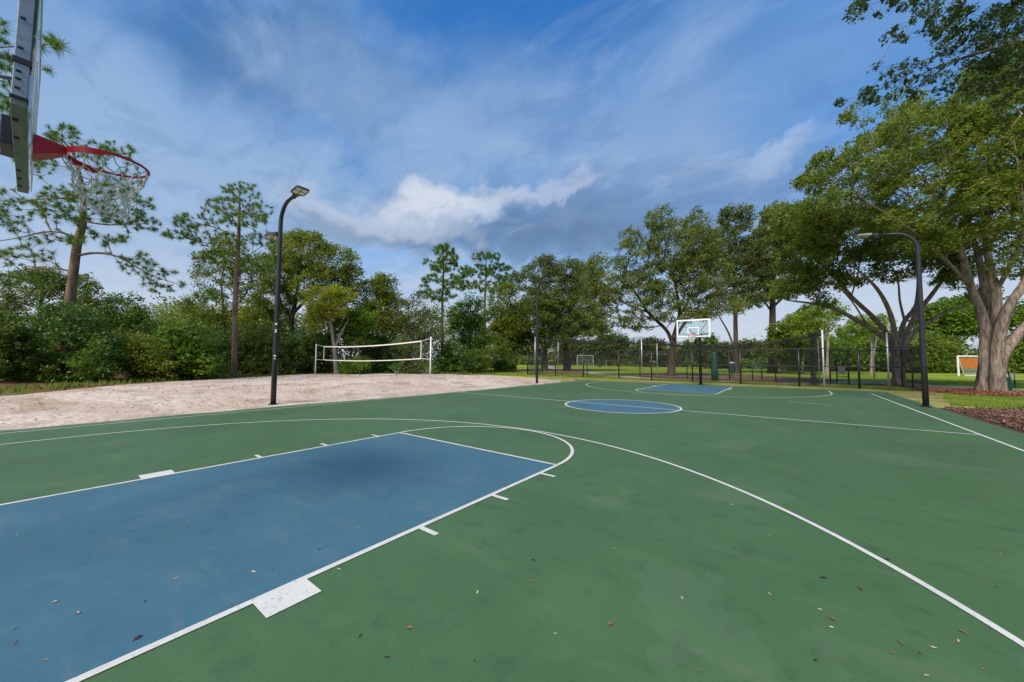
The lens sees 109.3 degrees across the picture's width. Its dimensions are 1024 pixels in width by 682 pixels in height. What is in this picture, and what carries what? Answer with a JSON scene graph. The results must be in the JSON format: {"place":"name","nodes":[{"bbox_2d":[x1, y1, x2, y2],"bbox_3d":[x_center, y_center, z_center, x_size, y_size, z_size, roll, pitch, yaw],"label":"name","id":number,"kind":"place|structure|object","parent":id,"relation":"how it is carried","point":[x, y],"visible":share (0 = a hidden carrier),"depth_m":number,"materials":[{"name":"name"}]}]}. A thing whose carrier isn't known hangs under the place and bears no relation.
{"place":"outdoors","nodes":[
{"label":"outdoors","id":0,"kind":"place"},
{"bbox_2d":[0,0,1023,360],"label":"sky","id":1,"kind":"structure","parent":0,"point":[519,130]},
{"bbox_2d":[341,364,1023,408],"bbox_3d":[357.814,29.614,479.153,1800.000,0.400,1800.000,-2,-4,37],"label":"ground","id":2,"kind":"structure","parent":0,"point":[942,376],"depth_m":46.78,"materials":[{"name":"green plant"}]},
{"bbox_2d":[0,264,104,343],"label":"broadleaf tree","id":3,"kind":"object","parent":2,"relation":"on","point":[52,279],"visible":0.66,"depth_m":27.61,"materials":[{"name":"green plant"}]},
{"bbox_2d":[95,291,163,372],"bbox_3d":[-29.740,-0.680,27.829,6.335,6.407,3.041,0,-3,1],"label":"broadleaf tree","id":4,"kind":"object","parent":2,"relation":"on","point":[122,321],"visible":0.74,"depth_m":27.61,"materials":[{"name":"green plant"}]},
{"bbox_2d":[176,236,283,369],"bbox_3d":[-23.221,-3.026,29.879,8.944,11.426,3.281,0,-3,3],"label":"broadleaf tree","id":5,"kind":"object","parent":2,"relation":"on","point":[264,286],"visible":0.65,"depth_m":29.76,"materials":[{"name":"green plant"}]},
{"bbox_2d":[0,370,494,395],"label":"pine straw bed","id":6,"kind":"object","parent":2,"relation":"on","point":[10,382],"visible":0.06,"depth_m":16.08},
{"bbox_2d":[0,309,31,374],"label":"bush","id":7,"kind":"object","parent":6,"relation":"on","point":[11,323],"visible":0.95,"depth_m":15.98,"materials":[{"name":"green plant"}]},
{"bbox_2d":[0,15,72,115],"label":"pine tree","id":8,"kind":"object","parent":6,"relation":"on","point":[5,103],"visible":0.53,"depth_m":12.20,"materials":[{"name":"green plant"}]},
{"bbox_2d":[0,300,127,382],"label":"bush","id":9,"kind":"object","parent":6,"relation":"on","point":[90,358],"visible":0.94,"depth_m":17.01,"materials":[{"name":"green plant"}]},
{"bbox_2d":[0,122,190,372],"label":"pine tree","id":10,"kind":"object","parent":6,"relation":"on","point":[77,240],"visible":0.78,"depth_m":18.78,"materials":[{"name":"green plant"}]},
{"bbox_2d":[110,328,184,379],"bbox_3d":[-19.678,0.774,19.401,6.066,3.031,2.831,-2,-4,37],"label":"bush","id":11,"kind":"object","parent":6,"relation":"on","point":[147,357],"visible":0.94,"depth_m":18.49,"materials":[{"name":"green plant"}]},
{"bbox_2d":[151,320,226,378],"bbox_3d":[-18.451,0.549,20.771,6.056,3.545,3.100,-2,-4,37],"label":"bush","id":12,"kind":"object","parent":6,"relation":"on","point":[197,355],"visible":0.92,"depth_m":19.95,"materials":[{"name":"green plant"}]},
{"bbox_2d":[160,180,276,376],"bbox_3d":[-18.943,-4.229,23.072,8.751,13.137,3.321,0,-3,1],"label":"pine tree","id":13,"kind":"object","parent":6,"relation":"on","point":[239,263],"visible":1,"depth_m":23.06,"materials":[{"name":"green plant"}]},
{"bbox_2d":[198,322,245,374],"bbox_3d":[-21.355,0.755,26.428,5.341,4.294,3.247,-2,-4,37],"label":"bush","id":14,"kind":"object","parent":6,"relation":"on","point":[225,343],"visible":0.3,"depth_m":26.09,"materials":[{"name":"green plant"}]},
{"bbox_2d":[0,370,473,393],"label":"undergrowth","id":15,"kind":"object","parent":6,"relation":"on","point":[61,386],"visible":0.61,"depth_m":17.11,"materials":[{"name":"green plant"}]},
{"bbox_2d":[229,322,301,374],"bbox_3d":[-18.247,0.640,26.950,6.000,4.476,3.531,0,-3,3],"label":"bush","id":16,"kind":"object","parent":6,"relation":"on","point":[253,362],"visible":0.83,"depth_m":26.31,"materials":[{"name":"green plant"}]},
{"bbox_2d":[279,323,323,372],"bbox_3d":[-17.707,0.752,30.106,5.514,4.696,3.535,0,-3,10],"label":"bush","id":17,"kind":"object","parent":6,"relation":"on","point":[288,341],"visible":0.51,"depth_m":29.38,"materials":[{"name":"green plant"}]},
{"bbox_2d":[298,330,341,373],"bbox_3d":[-16.083,1.115,30.039,4.642,3.946,3.271,-2,-4,37],"label":"bush","id":18,"kind":"object","parent":6,"relation":"on","point":[323,367],"visible":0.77,"depth_m":29.18,"materials":[{"name":"green plant"}]},
{"bbox_2d":[357,329,407,372],"bbox_3d":[-11.495,1.028,32.011,5.848,4.322,3.813,0,-3,13],"label":"bush","id":19,"kind":"object","parent":6,"relation":"on","point":[380,366],"visible":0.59,"depth_m":31.33,"materials":[{"name":"green plant"}]},
{"bbox_2d":[388,333,438,373],"bbox_3d":[-8.386,1.126,30.937,4.322,3.636,3.688,1,-3,-12],"label":"bush","id":20,"kind":"object","parent":6,"relation":"on","point":[410,367],"visible":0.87,"depth_m":30.54,"materials":[{"name":"green plant"}]},
{"bbox_2d":[418,241,460,370],"bbox_3d":[-7.548,-3.477,37.435,5.018,13.628,2.974,0,-3,6],"label":"pine tree","id":21,"kind":"object","parent":6,"relation":"on","point":[427,279],"visible":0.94,"depth_m":37.39,"materials":[{"name":"green plant"}]},
{"bbox_2d":[432,341,479,372],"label":"bush","id":22,"kind":"object","parent":6,"relation":"on","point":[462,364],"visible":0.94,"depth_m":34.31,"materials":[{"name":"green plant"}]},
{"bbox_2d":[21,290,525,372],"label":"woodland","id":23,"kind":"object","parent":2,"relation":"on","point":[172,315],"visible":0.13,"depth_m":35.94,"materials":[{"name":"green plant"}]},
{"bbox_2d":[0,374,561,429],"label":"sand pit","id":24,"kind":"object","parent":2,"relation":"on","point":[72,406],"visible":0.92,"depth_m":12.69,"materials":[{"name":"beige sand"}]},
{"bbox_2d":[2,374,553,423],"bbox_3d":[-9.852,2.253,20.729,15.137,0.470,23.888,-2,-4,37],"label":"sand debris","id":25,"kind":"object","parent":24,"relation":"on","point":[242,392],"visible":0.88,"depth_m":14.62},
{"bbox_2d":[264,185,309,404],"bbox_3d":[-7.168,-1.217,11.319,2.442,6.652,0.400,-2,-4,37],"label":"lamp post","id":26,"kind":"object","parent":24,"relation":"on","point":[296,191],"visible":0.94,"depth_m":11.45,"materials":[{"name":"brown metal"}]},
{"bbox_2d":[315,337,431,377],"bbox_3d":[-9.676,1.278,24.055,11.678,2.793,0.090,-1,-4,31],"label":"volleyball net","id":27,"kind":"object","parent":24,"relation":"on","point":[368,346],"visible":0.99,"depth_m":23.50,"materials":[{"name":"fabric"}]},
{"bbox_2d":[250,226,367,361],"bbox_3d":[-18.153,-3.585,31.769,11.330,12.817,5.444,0,-3,7],"label":"broadleaf tree","id":28,"kind":"object","parent":2,"relation":"on","point":[293,277],"visible":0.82,"depth_m":31.30,"materials":[{"name":"green plant"}]},
{"bbox_2d":[298,282,360,373],"bbox_3d":[-14.435,-0.955,28.290,5.362,7.271,3.409,0,-3,5],"label":"broadleaf tree","id":29,"kind":"object","parent":2,"relation":"on","point":[323,310],"visible":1,"depth_m":28.10,"materials":[{"name":"green plant"}]},
{"bbox_2d":[336,361,357,373],"bbox_3d":[-12.596,2.047,27.874,1.811,1.150,1.837,-2,-4,37],"label":"palmetto","id":30,"kind":"object","parent":2,"relation":"on","point":[346,366],"visible":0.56,"depth_m":27.38,"materials":[{"name":"green plant"}]},
{"bbox_2d":[326,306,381,358],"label":"broadleaf tree","id":31,"kind":"object","parent":2,"relation":"on","point":[359,326],"visible":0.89,"depth_m":29.49,"materials":[{"name":"green plant"}]},
{"bbox_2d":[334,354,374,374],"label":"bush","id":32,"kind":"object","parent":2,"relation":"on","point":[359,367],"visible":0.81,"depth_m":27.86,"materials":[{"name":"green plant"}]},
{"bbox_2d":[349,271,407,351],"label":"broadleaf tree","id":33,"kind":"object","parent":2,"relation":"on","point":[383,298],"visible":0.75,"depth_m":32.63,"materials":[{"name":"green plant"}]},
{"bbox_2d":[385,362,406,373],"bbox_3d":[-8.975,2.074,28.003,1.980,1.163,2.007,-2,-4,37],"label":"palmetto","id":34,"kind":"object","parent":2,"relation":"on","point":[394,367],"visible":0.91,"depth_m":27.84,"materials":[{"name":"green plant"}]},
{"bbox_2d":[384,288,446,363],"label":"broadleaf tree","id":35,"kind":"object","parent":2,"relation":"on","point":[422,333],"visible":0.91,"depth_m":32.74,"materials":[{"name":"green plant"}]},
{"bbox_2d":[418,361,438,374],"bbox_3d":[-6.584,2.062,28.174,1.888,1.238,2.010,0,-3,9],"label":"palmetto","id":36,"kind":"object","parent":2,"relation":"on","point":[428,369],"visible":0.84,"depth_m":27.93,"materials":[{"name":"green plant"}]},
{"bbox_2d":[444,291,500,352],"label":"broadleaf tree","id":37,"kind":"object","parent":2,"relation":"on","point":[474,326],"visible":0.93,"depth_m":41.64,"materials":[{"name":"green plant"}]},
{"bbox_2d":[457,348,491,372],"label":"bush","id":38,"kind":"object","parent":2,"relation":"on","point":[477,354],"visible":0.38,"depth_m":37.45,"materials":[{"name":"green plant"}]},
{"bbox_2d":[453,249,511,344],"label":"pine tree","id":39,"kind":"object","parent":2,"relation":"on","point":[468,272],"visible":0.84,"depth_m":63.76,"materials":[{"name":"green plant"}]},
{"bbox_2d":[493,357,517,371],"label":"bush","id":40,"kind":"object","parent":2,"relation":"on","point":[503,365],"visible":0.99,"depth_m":45.37,"materials":[{"name":"green plant"}]},
{"bbox_2d":[0,380,1023,681],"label":"basketball court","id":41,"kind":"object","parent":2,"relation":"on","point":[716,508],"visible":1,"depth_m":2.93,"materials":[{"name":"green paint"}]},
{"bbox_2d":[0,0,149,219],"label":"basketball hoop","id":42,"kind":"object","parent":41,"relation":"on","point":[24,145],"visible":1,"depth_m":2.62,"materials":[{"name":"clear plastic"}]},
{"bbox_2d":[676,318,710,384],"bbox_3d":[11.352,0.771,21.868,2.711,4.071,1.758,2,-4,-33],"label":"basketball hoop","id":43,"kind":"object","parent":41,"relation":"on","point":[693,335],"visible":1,"depth_m":21.92,"materials":[{"name":"clear plastic"}]},
{"bbox_2d":[512,336,529,368],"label":"broadleaf tree","id":44,"kind":"object","parent":2,"relation":"on","point":[516,354],"visible":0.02,"depth_m":57.81,"materials":[{"name":"green plant"}]},
{"bbox_2d":[528,352,542,374],"bbox_3d":[2.577,2.472,39.562,0.065,2.360,6.446,-1,-3,19],"label":"chain link fence","id":45,"kind":"object","parent":2,"relation":"on","point":[539,358],"visible":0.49,"depth_m":39.14,"materials":[{"name":"black metal"}]},
{"bbox_2d":[525,277,559,382],"bbox_3d":[1.896,-0.566,23.027,2.442,6.732,0.400,-2,-4,37],"label":"lamp post","id":46,"kind":"object","parent":2,"relation":"on","point":[550,279],"visible":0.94,"depth_m":23.16,"materials":[{"name":"brown metal"}]},
{"bbox_2d":[501,369,585,373],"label":"oak mulch bed","id":47,"kind":"object","parent":2,"relation":"on","point":[571,371],"visible":0.34,"depth_m":49.66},
{"bbox_2d":[481,281,534,370],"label":"broadleaf tree","id":48,"kind":"object","parent":47,"relation":"on","point":[503,319],"visible":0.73,"depth_m":49.57,"materials":[{"name":"green plant"}]},
{"bbox_2d":[491,283,586,370],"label":"live oak","id":49,"kind":"object","parent":47,"relation":"on","point":[549,320],"visible":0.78,"depth_m":50.71,"materials":[{"name":"green plant"}]},
{"bbox_2d":[506,250,613,370],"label":"live oak","id":50,"kind":"object","parent":47,"relation":"on","point":[570,282],"visible":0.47,"depth_m":52.99,"materials":[{"name":"green plant"}]},
{"bbox_2d":[555,338,589,364],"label":"tree","id":51,"kind":"object","parent":2,"relation":"on","point":[575,348],"visible":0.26,"depth_m":118.68,"materials":[{"name":"green plant"}]},
{"bbox_2d":[576,355,593,366],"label":"soccer goal","id":52,"kind":"object","parent":2,"relation":"on","point":[584,362],"visible":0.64,"depth_m":95.14,"materials":[{"name":"white metal"}]},
{"bbox_2d":[582,332,635,365],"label":"tree","id":53,"kind":"object","parent":2,"relation":"on","point":[614,349],"visible":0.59,"depth_m":109.03,"materials":[{"name":"green plant"}]},
{"bbox_2d":[496,335,767,366],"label":"distant treeline","id":54,"kind":"object","parent":2,"relation":"on","point":[523,359],"visible":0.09,"depth_m":119.37,"materials":[{"name":"green plant"}]},
{"bbox_2d":[623,335,668,366],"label":"tree","id":55,"kind":"object","parent":2,"relation":"on","point":[634,348],"visible":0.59,"depth_m":98.98,"materials":[{"name":"green plant"}]},
{"bbox_2d":[570,202,750,375],"bbox_3d":[15.576,-5.244,36.836,20.030,17.764,7.982,1,-3,-4],"label":"live oak","id":56,"kind":"object","parent":2,"relation":"on","point":[683,259],"visible":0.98,"depth_m":35.87,"materials":[{"name":"green plant"}]},
{"bbox_2d":[452,370,881,388],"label":"lawn grass","id":57,"kind":"structure","parent":2,"relation":"on","point":[517,373],"depth_m":29.71,"materials":[{"name":"green plant"}]},
{"bbox_2d":[676,332,732,368],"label":"tree","id":58,"kind":"object","parent":2,"relation":"on","point":[713,341],"visible":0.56,"depth_m":79.13,"materials":[{"name":"green plant"}]},
{"bbox_2d":[549,366,864,383],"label":"footpath","id":59,"kind":"structure","parent":2,"relation":"on","point":[660,378],"depth_m":35.11,"materials":[{"name":"concrete"}]},
{"bbox_2d":[711,352,718,380],"bbox_3d":[15.490,1.931,27.765,0.520,2.344,0.520,-2,-4,37],"label":"padded post","id":60,"kind":"object","parent":59,"relation":"on","point":[714,377],"visible":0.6,"depth_m":27.60,"materials":[{"name":"green plastic"}]},
{"bbox_2d":[535,330,889,388],"bbox_3d":[12.562,1.223,29.339,24.748,3.905,3.944,-3,-4,44],"label":"batting cage","id":61,"kind":"object","parent":2,"relation":"on","point":[814,358],"visible":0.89,"depth_m":25.94,"materials":[{"name":"metal"}]},
{"bbox_2d":[542,350,902,385],"bbox_3d":[13.823,2.174,32.488,28.814,2.360,0.079,-3,-4,45],"label":"chain link fence","id":62,"kind":"object","parent":2,"relation":"on","point":[848,373],"visible":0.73,"depth_m":27.46,"materials":[{"name":"black metal"}]},
{"bbox_2d":[527,347,921,390],"bbox_3d":[11.259,1.881,27.538,26.606,2.380,0.104,-2,-4,43],"label":"chain link fence","id":63,"kind":"object","parent":2,"relation":"on","point":[798,369],"visible":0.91,"depth_m":23.55,"materials":[{"name":"black metal"}]},
{"bbox_2d":[699,202,779,372],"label":"oak tree","id":64,"kind":"object","parent":2,"relation":"on","point":[737,248],"visible":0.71,"depth_m":47.84,"materials":[{"name":"green plant"}]},
{"bbox_2d":[638,374,845,383],"bbox_3d":[21.303,3.523,35.309,18.000,0.153,19.600,-2,-4,37],"label":"play mulch bed","id":65,"kind":"object","parent":2,"relation":"on","point":[780,378],"visible":0.46,"depth_m":32.37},
{"bbox_2d":[728,362,734,377],"bbox_3d":[20.166,2.677,33.333,0.620,1.515,0.620,-2,-4,37],"label":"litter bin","id":66,"kind":"object","parent":65,"relation":"on","point":[731,363],"visible":0.47,"depth_m":33.10,"materials":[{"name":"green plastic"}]},
{"bbox_2d":[697,354,790,368],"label":"hedge","id":67,"kind":"object","parent":2,"relation":"on","point":[745,363],"visible":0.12,"depth_m":82.78,"materials":[{"name":"green plant"}]},
{"bbox_2d":[738,339,761,360],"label":"tree","id":68,"kind":"object","parent":2,"relation":"on","point":[747,342],"visible":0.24,"depth_m":93.90,"materials":[{"name":"green plant"}]},
{"bbox_2d":[526,375,1022,407],"bbox_3d":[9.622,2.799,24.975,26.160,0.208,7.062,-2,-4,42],"label":"dry grass","id":69,"kind":"structure","parent":2,"relation":"on","point":[779,386],"depth_m":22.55,"materials":[{"name":"plant"}]},
{"bbox_2d":[750,321,814,373],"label":"tree","id":70,"kind":"object","parent":2,"relation":"on","point":[780,333],"visible":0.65,"depth_m":47.52,"materials":[{"name":"green plant"}]},
{"bbox_2d":[739,199,843,372],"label":"oak tree","id":71,"kind":"object","parent":2,"relation":"on","point":[771,307],"visible":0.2,"depth_m":49.20,"materials":[{"name":"green plant"}]},
{"bbox_2d":[767,304,819,372],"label":"lime tree","id":72,"kind":"object","parent":2,"relation":"on","point":[808,306],"visible":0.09,"depth_m":50.75,"materials":[{"name":"green plant"}]},
{"bbox_2d":[783,299,851,374],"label":"lime tree","id":73,"kind":"object","parent":2,"relation":"on","point":[808,323],"visible":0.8,"depth_m":43.43,"materials":[{"name":"green plant"}]},
{"bbox_2d":[836,359,847,382],"bbox_3d":[24.028,2.211,26.404,0.919,1.760,0.074,0,-3,0],"label":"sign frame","id":74,"kind":"object","parent":2,"relation":"on","point":[840,370],"visible":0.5,"depth_m":26.39,"materials":[{"name":"grey metal"}]},
{"bbox_2d":[780,326,917,371],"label":"sunlit thicket","id":75,"kind":"object","parent":2,"relation":"on","point":[834,342],"visible":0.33,"depth_m":62.83,"materials":[{"name":"green plant"}]},
{"bbox_2d":[831,313,897,374],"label":"lime tree","id":76,"kind":"object","parent":2,"relation":"on","point":[858,333],"visible":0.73,"depth_m":47.10,"materials":[{"name":"green plant"}]},
{"bbox_2d":[901,348,920,389],"bbox_3d":[22.505,1.592,20.464,0.068,2.360,5.016,-2,-4,38],"label":"chain link fence","id":77,"kind":"object","parent":2,"relation":"on","point":[911,365],"visible":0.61,"depth_m":20.31,"materials":[{"name":"black metal"}]},
{"bbox_2d":[861,380,1023,408],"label":"grass","id":78,"kind":"structure","parent":2,"relation":"on","point":[988,401],"depth_m":14.85,"materials":[{"name":"green plant"}]},
{"bbox_2d":[865,382,1022,389],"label":"footpath","id":79,"kind":"structure","parent":2,"relation":"on","point":[940,386],"depth_m":23.39,"materials":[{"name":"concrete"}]},
{"bbox_2d":[871,384,1023,396],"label":"red mulch bed","id":80,"kind":"object","parent":2,"relation":"on","point":[941,392],"visible":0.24,"depth_m":18.35,"materials":[{"name":"brown wood"}]},
{"bbox_2d":[765,190,1004,384],"bbox_3d":[24.690,-3.590,23.961,17.779,13.981,7.015,1,-3,-7],"label":"live oak","id":81,"kind":"object","parent":80,"relation":"on","point":[809,230],"visible":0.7,"depth_m":23.15,"materials":[{"name":"green plant"}]},
{"bbox_2d":[789,34,1023,391],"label":"live oak","id":82,"kind":"object","parent":80,"relation":"on","point":[972,125],"visible":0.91,"depth_m":17.68,"materials":[{"name":"green plant"}]},
{"bbox_2d":[1007,377,1011,390],"bbox_3d":[26.973,2.366,19.851,0.442,0.792,0.442,-2,-4,37],"label":"litter bin","id":83,"kind":"object","parent":80,"relation":"on","point":[1009,381],"visible":0.27,"depth_m":19.65,"materials":[{"name":"green plastic"}]},
{"bbox_2d":[878,327,1023,372],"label":"hedge row","id":84,"kind":"object","parent":2,"relation":"on","point":[941,356],"visible":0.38,"depth_m":57.08,"materials":[{"name":"green plant"}]},
{"bbox_2d":[907,288,1008,372],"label":"broadleaf tree","id":85,"kind":"object","parent":2,"relation":"on","point":[962,322],"visible":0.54,"depth_m":60.33,"materials":[{"name":"green plant"}]},
{"bbox_2d":[956,355,977,375],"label":"soccer goal","id":86,"kind":"object","parent":2,"relation":"on","point":[967,362],"visible":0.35,"depth_m":44.24,"materials":[{"name":"white paint"}]},
{"bbox_2d":[940,406,1023,433],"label":"mulch bed","id":87,"kind":"object","parent":2,"relation":"on","point":[1020,430],"visible":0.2,"depth_m":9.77,"materials":[{"name":"brown wood"}]},
{"bbox_2d":[832,0,1023,112],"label":"live oak","id":88,"kind":"object","parent":87,"relation":"on","point":[1006,52],"visible":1,"depth_m":10.26,"materials":[{"name":"green plant"}]},
{"bbox_2d":[1007,299,1023,371],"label":"broadleaf tree","id":89,"kind":"object","parent":2,"relation":"on","point":[1017,318],"visible":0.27,"depth_m":58.70,"materials":[{"name":"green plant"}]},
{"bbox_2d":[1008,372,1023,387],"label":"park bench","id":90,"kind":"object","parent":2,"relation":"on","point":[1011,375],"visible":0.79,"depth_m":22.80,"materials":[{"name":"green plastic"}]},
{"bbox_2d":[853,232,931,407],"bbox_3d":[13.214,-0.779,12.675,1.708,6.212,0.400,-2,-4,37],"label":"lamp post","id":91,"kind":"object","parent":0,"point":[923,361],"visible":0.93,"depth_m":12.21,"materials":[{"name":"brown metal"}]}
]}

